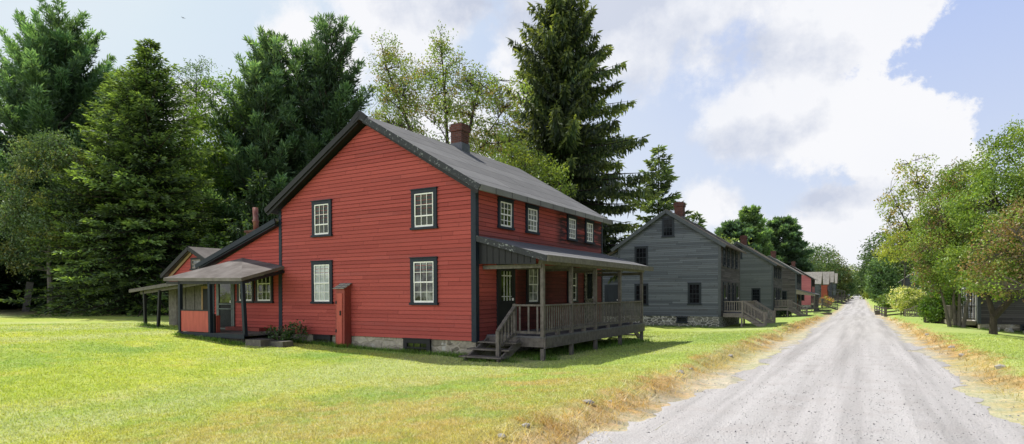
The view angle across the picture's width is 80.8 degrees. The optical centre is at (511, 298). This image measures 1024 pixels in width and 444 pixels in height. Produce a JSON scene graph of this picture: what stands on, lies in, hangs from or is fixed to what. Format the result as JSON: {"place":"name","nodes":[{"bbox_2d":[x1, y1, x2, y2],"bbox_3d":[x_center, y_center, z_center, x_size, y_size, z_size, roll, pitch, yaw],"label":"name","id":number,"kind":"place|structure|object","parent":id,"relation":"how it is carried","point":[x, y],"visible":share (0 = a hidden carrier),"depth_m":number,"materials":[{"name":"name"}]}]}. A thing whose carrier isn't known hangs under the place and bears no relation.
{"place":"outdoors","nodes":[
{"label":"outdoors","id":0,"kind":"place"},
{"bbox_2d":[0,296,1023,443],"bbox_3d":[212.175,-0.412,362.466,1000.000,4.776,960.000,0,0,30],"label":"ground","id":1,"kind":"structure","parent":0,"point":[975,389],"depth_m":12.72,"materials":[{"name":"green plant"}]},
{"bbox_2d":[0,245,21,308],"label":"hemlock tree","id":2,"kind":"object","parent":1,"relation":"on","point":[4,287],"visible":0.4,"depth_m":41.06,"materials":[{"name":"green plant"}]},
{"bbox_2d":[0,233,44,308],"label":"hemlock tree","id":3,"kind":"object","parent":1,"relation":"on","point":[5,278],"visible":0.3,"depth_m":45.81,"materials":[{"name":"green plant"}]},
{"bbox_2d":[1,261,46,307],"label":"background woods","id":4,"kind":"object","parent":1,"relation":"on","point":[14,275],"visible":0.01,"depth_m":49.58,"materials":[{"name":"green plant"}]},
{"bbox_2d":[22,282,33,311],"bbox_3d":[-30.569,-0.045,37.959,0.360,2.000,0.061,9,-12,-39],"label":"trunk","id":5,"kind":"object","parent":1,"relation":"on","point":[29,285],"visible":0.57,"depth_m":37.94,"materials":[{"name":"grey plant"}]},
{"bbox_2d":[5,194,105,311],"bbox_3d":[-29.425,-2.625,41.339,9.031,9.572,8.058,0,0,-22],"label":"hemlock tree","id":6,"kind":"object","parent":1,"relation":"on","point":[40,284],"visible":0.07,"depth_m":39.71,"materials":[{"name":"green plant"}]},
{"bbox_2d":[0,126,114,311],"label":"pear tree","id":7,"kind":"object","parent":1,"relation":"on","point":[29,157],"visible":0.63,"depth_m":35.11,"materials":[{"name":"green plant"}]},
{"bbox_2d":[0,0,122,289],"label":"white pine","id":8,"kind":"object","parent":1,"relation":"on","point":[45,82],"visible":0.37,"depth_m":43.47,"materials":[{"name":"green plant"}]},
{"bbox_2d":[0,124,217,292],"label":"background woods","id":9,"kind":"object","parent":1,"relation":"on","point":[2,128],"depth_m":53.00,"materials":[{"name":"green plant"}]},
{"bbox_2d":[0,38,242,316],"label":"norway spruce","id":10,"kind":"object","parent":1,"relation":"on","point":[135,248],"visible":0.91,"depth_m":35.44,"materials":[{"name":"green plant"}]},
{"bbox_2d":[169,55,221,238],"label":"larch tree","id":11,"kind":"object","parent":1,"relation":"on","point":[195,84],"visible":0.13,"depth_m":49.73,"materials":[{"name":"green plant"}]},
{"bbox_2d":[196,230,231,248],"bbox_3d":[-17.887,-1.304,36.238,4.039,5.718,4.079,0,0,-5],"label":"spruce tree","id":12,"kind":"object","parent":1,"relation":"on","point":[221,240],"visible":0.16,"depth_m":36.02,"materials":[{"name":"green plant"}]},
{"bbox_2d":[174,68,267,243],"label":"maple tree","id":13,"kind":"object","parent":1,"relation":"on","point":[222,157],"visible":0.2,"depth_m":42.43,"materials":[{"name":"green plant"}]},
{"bbox_2d":[221,167,280,245],"bbox_3d":[-16.347,-3.041,39.027,6.910,10.902,6.798,0,0,30],"label":"hemlock tree","id":14,"kind":"object","parent":1,"relation":"on","point":[259,195],"visible":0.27,"depth_m":38.19,"materials":[{"name":"green plant"}]},
{"bbox_2d":[176,25,334,243],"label":"white pine","id":15,"kind":"object","parent":1,"relation":"on","point":[271,129],"visible":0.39,"depth_m":42.44,"materials":[{"name":"green plant"}]},
{"bbox_2d":[227,31,285,229],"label":"spruce tree","id":16,"kind":"object","parent":1,"relation":"on","point":[258,38],"visible":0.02,"depth_m":49.82,"materials":[{"name":"green plant"}]},
{"bbox_2d":[245,338,273,346],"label":"stone slab","id":17,"kind":"structure","parent":1,"relation":"on","point":[261,342],"depth_m":19.15,"materials":[{"name":"grey stone"}]},
{"bbox_2d":[257,319,306,341],"bbox_3d":[-7.721,1.146,20.273,2.087,0.883,1.232,0,0,30],"label":"ivy bush","id":18,"kind":"object","parent":1,"relation":"on","point":[286,333],"visible":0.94,"depth_m":20.12,"materials":[{"name":"green plant"}]},
{"bbox_2d":[270,340,293,347],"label":"stone slab","id":19,"kind":"structure","parent":1,"relation":"on","point":[280,343],"depth_m":19.18,"materials":[{"name":"grey stone"}]},
{"bbox_2d":[236,11,378,215],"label":"white pine","id":20,"kind":"object","parent":1,"relation":"on","point":[331,86],"visible":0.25,"depth_m":44.55,"materials":[{"name":"green plant"}]},
{"bbox_2d":[333,283,351,347],"bbox_3d":[-5.479,0.592,19.482,0.500,2.216,0.410,0,0,30],"label":"wall locker","id":21,"kind":"object","parent":1,"relation":"on","point":[343,313],"depth_m":19.36,"materials":[{"name":"red paint"}]},
{"bbox_2d":[335,293,341,343],"bbox_3d":[-5.581,0.660,19.366,0.280,1.640,0.048,0,0,30],"label":"door","id":22,"kind":"structure","parent":21,"relation":"in","point":[339,295],"depth_m":19.35,"materials":[{"name":"red wood"}]},
{"bbox_2d":[129,110,653,362],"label":"red house","id":23,"kind":"structure","parent":1,"relation":"on","point":[420,242],"depth_m":19.36,"materials":[{"name":"wood"}]},
{"bbox_2d":[189,257,200,269],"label":"window","id":24,"kind":"structure","parent":23,"relation":"in","point":[193,261],"depth_m":25.06,"materials":[{"name":"glass"}]},
{"bbox_2d":[201,286,207,309],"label":"window","id":25,"kind":"structure","parent":23,"relation":"in","point":[204,292],"depth_m":24.26,"materials":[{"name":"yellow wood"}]},
{"bbox_2d":[216,284,234,328],"bbox_3d":[-10.879,0.198,22.817,1.110,1.950,0.100,0,1,30],"label":"door","id":26,"kind":"structure","parent":23,"relation":"in","point":[225,293],"depth_m":22.80,"materials":[{"name":"grey wood"}]},
{"bbox_2d":[236,281,254,302],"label":"window","id":27,"kind":"structure","parent":23,"relation":"in","point":[250,288],"depth_m":22.13,"materials":[{"name":"grey glass"}]},
{"bbox_2d":[254,272,273,302],"bbox_3d":[-8.944,-0.397,21.678,1.000,1.135,0.100,0,1,30],"label":"window","id":28,"kind":"structure","parent":23,"relation":"in","point":[264,289],"depth_m":21.67,"materials":[{"name":"glass"}]},
{"bbox_2d":[310,199,332,237],"bbox_3d":[-6.376,-2.672,20.126,0.980,1.225,0.100,0,1,30],"label":"window","id":29,"kind":"structure","parent":23,"relation":"in","point":[320,228],"depth_m":20.13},
{"bbox_2d":[310,260,333,303],"bbox_3d":[-6.375,-0.542,20.149,1.040,1.445,0.100,0,1,30],"label":"window","id":30,"kind":"structure","parent":23,"relation":"in","point":[321,286],"depth_m":20.16,"materials":[{"name":"white glass"}]},
{"bbox_2d":[410,187,437,229],"bbox_3d":[-2.631,-2.667,17.934,1.020,1.215,0.100,0,1,30],"label":"window","id":31,"kind":"structure","parent":23,"relation":"in","point":[428,219],"depth_m":17.94,"materials":[{"name":"glass"}]},
{"bbox_2d":[409,256,438,304],"bbox_3d":[-2.642,-0.517,17.964,1.070,1.435,0.100,0,1,30],"label":"window","id":32,"kind":"structure","parent":23,"relation":"in","point":[423,284],"depth_m":17.97,"materials":[{"name":"wood"}]},
{"bbox_2d":[497,196,514,230],"bbox_3d":[-0.179,-2.588,18.440,0.100,0.945,0.950,0,1,30],"label":"window","id":33,"kind":"structure","parent":23,"relation":"in","point":[505,208],"depth_m":18.42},
{"bbox_2d":[496,264,515,332],"bbox_3d":[-0.166,0.010,18.462,0.100,2.130,1.090,0,1,30],"label":"door","id":34,"kind":"structure","parent":23,"relation":"in","point":[506,289],"depth_m":18.37,"materials":[{"name":"black wood"}]},
{"bbox_2d":[525,204,539,234],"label":"window","id":35,"kind":"structure","parent":23,"relation":"in","point":[532,211],"depth_m":19.89,"materials":[{"name":"grey glass"}]},
{"bbox_2d":[526,269,539,303],"bbox_3d":[0.710,-0.485,19.959,0.100,1.345,0.930,0,1,30],"label":"window","id":36,"kind":"structure","parent":23,"relation":"in","point":[532,275],"depth_m":19.96,"materials":[{"name":"grey glass"}]},
{"bbox_2d":[566,214,577,241],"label":"window","id":37,"kind":"structure","parent":23,"relation":"in","point":[571,220],"depth_m":22.61,"materials":[{"name":"grey glass"}]},
{"bbox_2d":[566,267,578,302],"bbox_3d":[2.286,-0.505,22.652,0.100,1.325,0.930,0,1,30],"label":"window","id":38,"kind":"structure","parent":23,"relation":"in","point":[575,275],"depth_m":22.85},
{"bbox_2d":[584,273,592,322],"bbox_3d":[3.110,-0.098,24.069,0.090,2.229,1.021,0,0,30],"label":"door","id":39,"kind":"structure","parent":23,"relation":"in","point":[588,277],"depth_m":23.96,"materials":[{"name":"paint"}]},
{"bbox_2d":[584,219,594,244],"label":"window","id":40,"kind":"structure","parent":23,"relation":"in","point":[589,224],"depth_m":24.06,"materials":[{"name":"white glass"}]},
{"bbox_2d":[363,21,533,164],"bbox_3d":[-4.197,-7.637,34.638,11.836,18.147,5.374,0,0,30],"label":"birch tree","id":41,"kind":"object","parent":1,"relation":"on","point":[446,108],"visible":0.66,"depth_m":34.06,"materials":[{"name":"green plant"}]},
{"bbox_2d":[481,134,579,197],"bbox_3d":[-0.078,-4.535,39.228,9.158,12.206,6.220,0,0,13],"label":"maple tree","id":42,"kind":"object","parent":1,"relation":"on","point":[537,166],"visible":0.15,"depth_m":38.51,"materials":[{"name":"green plant"}]},
{"bbox_2d":[478,0,664,284],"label":"norway spruce","id":43,"kind":"object","parent":1,"relation":"on","point":[562,75],"visible":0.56,"depth_m":46.08,"materials":[{"name":"green plant"}]},
{"bbox_2d":[136,321,1022,362],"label":"tall grass","id":44,"kind":"structure","parent":1,"relation":"on","point":[580,347],"depth_m":19.38,"materials":[{"name":"green plant"}]},
{"bbox_2d":[582,400,593,403],"bbox_3d":[1.125,1.550,8.952,0.184,0.083,0.133,0,0,38],"label":"rock","id":45,"kind":"object","parent":1,"relation":"on","point":[589,401],"visible":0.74,"depth_m":8.91,"materials":[{"name":"stone"}]},
{"bbox_2d":[625,145,692,232],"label":"fir tree","id":46,"kind":"object","parent":1,"relation":"on","point":[660,205],"visible":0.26,"depth_m":61.57,"materials":[{"name":"green plant"}]},
{"bbox_2d":[603,202,775,326],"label":"grey house","id":47,"kind":"structure","parent":1,"relation":"on","point":[692,279],"depth_m":37.14,"materials":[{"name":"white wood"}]},
{"bbox_2d":[605,285,617,315],"bbox_3d":[6.547,0.135,39.305,1.090,2.030,0.100,0,0,30],"label":"door","id":48,"kind":"structure","parent":47,"relation":"in","point":[611,291],"depth_m":39.33,"materials":[{"name":"wood"}]},
{"bbox_2d":[634,246,647,265],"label":"window","id":49,"kind":"structure","parent":47,"relation":"in","point":[642,251],"depth_m":38.00,"materials":[{"name":"glass"}]},
{"bbox_2d":[634,284,648,305],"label":"window","id":50,"kind":"structure","parent":47,"relation":"in","point":[636,286],"depth_m":37.94,"materials":[{"name":"glass"}]},
{"bbox_2d":[661,217,674,237],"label":"window","id":51,"kind":"structure","parent":47,"relation":"in","point":[667,223],"depth_m":37.16,"materials":[{"name":"glass"}]},
{"bbox_2d":[687,282,701,304],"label":"window","id":52,"kind":"structure","parent":47,"relation":"in","point":[694,288],"depth_m":36.37,"materials":[{"name":"glass"}]},
{"bbox_2d":[723,247,726,266],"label":"window","id":53,"kind":"structure","parent":47,"relation":"in","point":[724,249],"depth_m":36.95,"materials":[{"name":"glass"}]},
{"bbox_2d":[723,282,726,312],"bbox_3d":[13.112,0.015,37.016,0.100,2.030,0.940,0,0,30],"label":"door","id":54,"kind":"structure","parent":47,"relation":"in","point":[724,283],"depth_m":36.93,"materials":[{"name":"wood"}]},
{"bbox_2d":[727,248,730,267],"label":"window","id":55,"kind":"structure","parent":47,"relation":"in","point":[728,250],"depth_m":38.16,"materials":[{"name":"glass"}]},
{"bbox_2d":[728,283,730,303],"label":"window","id":56,"kind":"structure","parent":47,"relation":"in","point":[729,284],"depth_m":38.34,"materials":[{"name":"glass"}]},
{"bbox_2d":[731,250,734,268],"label":"window","id":57,"kind":"structure","parent":47,"relation":"in","point":[732,265],"depth_m":39.28,"materials":[{"name":"glass"}]},
{"bbox_2d":[732,283,734,302],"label":"window","id":58,"kind":"structure","parent":47,"relation":"in","point":[733,284],"depth_m":39.42,"materials":[{"name":"glass"}]},
{"bbox_2d":[735,251,737,269],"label":"window","id":59,"kind":"structure","parent":47,"relation":"in","point":[736,253],"depth_m":40.78,"materials":[{"name":"glass"}]},
{"bbox_2d":[735,283,738,310],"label":"door","id":60,"kind":"structure","parent":47,"relation":"in","point":[736,291],"depth_m":40.68,"materials":[{"name":"wood"}]},
{"bbox_2d":[690,211,706,228],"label":"fir tree","id":61,"kind":"object","parent":1,"relation":"on","point":[699,219],"visible":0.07,"depth_m":69.81,"materials":[{"name":"green plant"}]},
{"bbox_2d":[392,316,1023,443],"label":"dry grass","id":62,"kind":"structure","parent":1,"relation":"on","point":[495,437],"depth_m":9.63,"materials":[{"name":"beige plant"}]},
{"bbox_2d":[717,234,754,248],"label":"maple tree","id":63,"kind":"object","parent":1,"relation":"on","point":[730,240],"visible":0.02,"depth_m":110.48,"materials":[{"name":"green plant"}]},
{"bbox_2d":[714,220,762,251],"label":"white pine","id":64,"kind":"object","parent":1,"relation":"on","point":[729,228],"visible":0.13,"depth_m":127.70,"materials":[{"name":"green plant"}]},
{"bbox_2d":[735,204,779,259],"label":"white pine","id":65,"kind":"object","parent":1,"relation":"on","point":[751,217],"visible":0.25,"depth_m":131.88,"materials":[{"name":"green plant"}]},
{"bbox_2d":[732,235,807,316],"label":"grey house","id":66,"kind":"structure","parent":1,"relation":"on","point":[761,278],"depth_m":57.21,"materials":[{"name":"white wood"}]},
{"bbox_2d":[751,288,759,301],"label":"window","id":67,"kind":"structure","parent":66,"relation":"in","point":[755,292],"depth_m":57.10,"materials":[{"name":"glass"}]},
{"bbox_2d":[774,288,775,307],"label":"door","id":68,"kind":"structure","parent":66,"relation":"in","point":[774,288],"depth_m":57.31,"materials":[{"name":"wood"}]},
{"bbox_2d":[776,305,792,316],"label":"green bush","id":69,"kind":"object","parent":1,"relation":"on","point":[783,313],"visible":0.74,"depth_m":57.20,"materials":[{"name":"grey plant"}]},
{"bbox_2d":[763,214,815,271],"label":"white pine","id":70,"kind":"object","parent":1,"relation":"on","point":[790,246],"visible":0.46,"depth_m":141.89,"materials":[{"name":"green plant"}]},
{"bbox_2d":[768,251,819,312],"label":"house","id":71,"kind":"structure","parent":1,"relation":"on","point":[792,284],"depth_m":76.42,"materials":[{"name":"grey wood"}]},
{"bbox_2d":[782,291,786,300],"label":"window","id":72,"kind":"structure","parent":71,"relation":"in","point":[784,293],"depth_m":76.54,"materials":[{"name":"glass"}]},
{"bbox_2d":[804,272,822,299],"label":"grey house","id":73,"kind":"structure","parent":1,"relation":"on","point":[818,276],"depth_m":119.36,"materials":[{"name":"white wood"}]},
{"bbox_2d":[790,261,837,309],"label":"pink house","id":74,"kind":"structure","parent":1,"relation":"on","point":[808,282],"depth_m":98.77,"materials":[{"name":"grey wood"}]},
{"bbox_2d":[802,240,833,271],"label":"oak tree","id":75,"kind":"object","parent":1,"relation":"on","point":[817,267],"visible":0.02,"depth_m":165.87,"materials":[{"name":"green plant"}]},
{"bbox_2d":[819,295,833,306],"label":"flowering bush","id":76,"kind":"object","parent":1,"relation":"on","point":[827,298],"visible":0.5,"depth_m":104.98,"materials":[{"name":"yellow plant"}]},
{"bbox_2d":[805,241,850,287],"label":"oak tree","id":77,"kind":"object","parent":1,"relation":"on","point":[825,256],"visible":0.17,"depth_m":180.86,"materials":[{"name":"green plant"}]},
{"bbox_2d":[821,272,845,303],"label":"orange house","id":78,"kind":"structure","parent":1,"relation":"on","point":[826,283],"depth_m":130.78,"materials":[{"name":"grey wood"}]},
{"bbox_2d":[816,247,856,295],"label":"oak tree","id":79,"kind":"object","parent":1,"relation":"on","point":[844,279],"visible":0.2,"depth_m":188.25,"materials":[{"name":"green plant"}]},
{"bbox_2d":[828,272,847,301],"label":"grey house","id":80,"kind":"structure","parent":1,"relation":"on","point":[832,281],"depth_m":143.38,"materials":[{"name":"white wood"}]},
{"bbox_2d":[833,273,850,300],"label":"grey house","id":81,"kind":"structure","parent":1,"relation":"on","point":[835,283],"depth_m":157.07,"materials":[{"name":"white wood"}]},
{"bbox_2d":[837,266,857,297],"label":"oak tree","id":82,"kind":"object","parent":1,"relation":"on","point":[851,288],"visible":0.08,"depth_m":206.37,"materials":[{"name":"green plant"}]},
{"bbox_2d":[842,263,860,295],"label":"willow tree","id":83,"kind":"object","parent":1,"relation":"on","point":[853,271],"visible":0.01,"depth_m":320.49,"materials":[{"name":"green plant"}]},
{"bbox_2d":[846,267,861,296],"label":"oak tree","id":84,"kind":"object","parent":1,"relation":"on","point":[855,284],"visible":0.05,"depth_m":251.49,"materials":[{"name":"green plant"}]},
{"bbox_2d":[851,251,879,295],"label":"oak tree","id":85,"kind":"object","parent":1,"relation":"on","point":[858,281],"visible":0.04,"depth_m":184.57,"materials":[{"name":"green plant"}]},
{"bbox_2d":[859,292,871,298],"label":"bush","id":86,"kind":"object","parent":1,"relation":"on","point":[864,295],"visible":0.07,"depth_m":169.17,"materials":[{"name":"green plant"}]},
{"bbox_2d":[874,305,885,316],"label":"wooden fence","id":87,"kind":"object","parent":1,"relation":"on","point":[881,310],"visible":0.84,"depth_m":63.01,"materials":[{"name":"grey wood"}]},
{"bbox_2d":[851,228,912,293],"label":"oak tree","id":88,"kind":"object","parent":1,"relation":"on","point":[865,258],"visible":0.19,"depth_m":153.14,"materials":[{"name":"green plant"}]},
{"bbox_2d":[864,253,903,305],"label":"maple tree","id":89,"kind":"object","parent":1,"relation":"on","point":[880,281],"visible":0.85,"depth_m":106.52,"materials":[{"name":"green plant"}]},
{"bbox_2d":[864,221,914,282],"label":"oak tree","id":90,"kind":"object","parent":1,"relation":"on","point":[899,267],"visible":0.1,"depth_m":123.97,"materials":[{"name":"green plant"}]},
{"bbox_2d":[871,287,911,308],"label":"bush","id":91,"kind":"object","parent":1,"relation":"on","point":[881,300],"visible":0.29,"depth_m":91.74,"materials":[{"name":"green plant"}]},
{"bbox_2d":[886,307,915,316],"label":"wooden fence","id":92,"kind":"object","parent":1,"relation":"on","point":[900,313],"visible":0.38,"depth_m":57.44,"materials":[{"name":"grey wood"}]},
{"bbox_2d":[884,285,929,315],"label":"hydrangea bush","id":93,"kind":"object","parent":1,"relation":"on","point":[909,297],"visible":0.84,"depth_m":55.17,"materials":[{"name":"green plant"}]},
{"bbox_2d":[870,211,946,285],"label":"locust tree","id":94,"kind":"object","parent":1,"relation":"on","point":[889,253],"visible":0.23,"depth_m":58.58,"materials":[{"name":"green plant"}]},
{"bbox_2d":[898,272,928,297],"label":"grey house","id":95,"kind":"structure","parent":1,"relation":"on","point":[907,283],"depth_m":110.32,"materials":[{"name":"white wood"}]},
{"bbox_2d":[869,154,980,290],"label":"locust tree","id":96,"kind":"object","parent":1,"relation":"on","point":[917,184],"visible":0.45,"depth_m":48.82,"materials":[{"name":"green plant"}]},
{"bbox_2d":[904,265,957,316],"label":"grey house","id":97,"kind":"structure","parent":1,"relation":"on","point":[914,315],"depth_m":53.46,"materials":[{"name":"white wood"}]},
{"bbox_2d":[914,284,965,322],"bbox_3d":[27.202,0.341,38.262,2.922,2.744,2.625,0,0,30],"label":"green bush","id":98,"kind":"object","parent":1,"relation":"on","point":[935,302],"visible":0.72,"depth_m":37.93,"materials":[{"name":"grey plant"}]},
{"bbox_2d":[887,207,995,308],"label":"background woods","id":99,"kind":"object","parent":1,"relation":"on","point":[918,287],"visible":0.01,"depth_m":93.06,"materials":[{"name":"green plant"}]},
{"bbox_2d":[897,156,1023,327],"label":"apple tree","id":100,"kind":"object","parent":1,"relation":"on","point":[938,231],"visible":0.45,"depth_m":32.84,"materials":[{"name":"green plant"}]},
{"bbox_2d":[922,114,1023,334],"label":"apple tree","id":101,"kind":"object","parent":1,"relation":"on","point":[986,186],"visible":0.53,"depth_m":26.27,"materials":[{"name":"green plant"}]},
{"bbox_2d":[923,232,1023,330],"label":"grey house","id":102,"kind":"structure","parent":1,"relation":"on","point":[1011,316],"depth_m":33.30,"materials":[{"name":"wood"}]},
{"bbox_2d":[962,288,964,317],"bbox_3d":[29.025,0.320,38.687,0.090,2.000,0.940,0,0,30],"label":"door","id":103,"kind":"structure","parent":102,"relation":"in","point":[962,288],"depth_m":38.58,"materials":[{"name":"wood"}]},
{"bbox_2d":[969,294,972,310],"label":"window","id":104,"kind":"structure","parent":102,"relation":"in","point":[970,303],"depth_m":35.63,"materials":[{"name":"grey glass"}]},
{"bbox_2d":[972,289,976,320],"bbox_3d":[26.697,0.320,34.719,0.100,2.000,0.940,0,0,30],"label":"door","id":105,"kind":"structure","parent":102,"relation":"in","point":[974,299],"depth_m":34.64,"materials":[{"name":"wood"}]},
{"bbox_2d":[949,188,1023,303],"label":"apple tree","id":106,"kind":"object","parent":1,"relation":"on","point":[1017,287],"visible":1,"depth_m":23.72,"materials":[{"name":"green plant"}]},
{"bbox_2d":[994,364,1004,368],"bbox_3d":[10.783,1.524,13.276,0.178,0.143,0.202,0,0,-43],"label":"rock","id":107,"kind":"object","parent":1,"relation":"on","point":[998,366],"visible":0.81,"depth_m":13.24,"materials":[{"name":"stone"}]},
{"bbox_2d":[1004,328,1013,331],"bbox_3d":[26.795,1.757,32.429,0.361,0.347,0.360,0,0,-13],"label":"rock","id":108,"kind":"object","parent":1,"relation":"on","point":[1008,330],"visible":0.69,"depth_m":32.31,"materials":[{"name":"stone"}]},
{"bbox_2d":[0,0,1023,295],"label":"sky","id":109,"kind":"structure","parent":0,"point":[805,110],"materials":[{"name":"blue"}]},
{"bbox_2d":[577,296,1023,443],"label":"gravel road","id":110,"kind":"structure","parent":0,"point":[855,323],"depth_m":9.69,"materials":[{"name":"grey gravel"}]}
]}

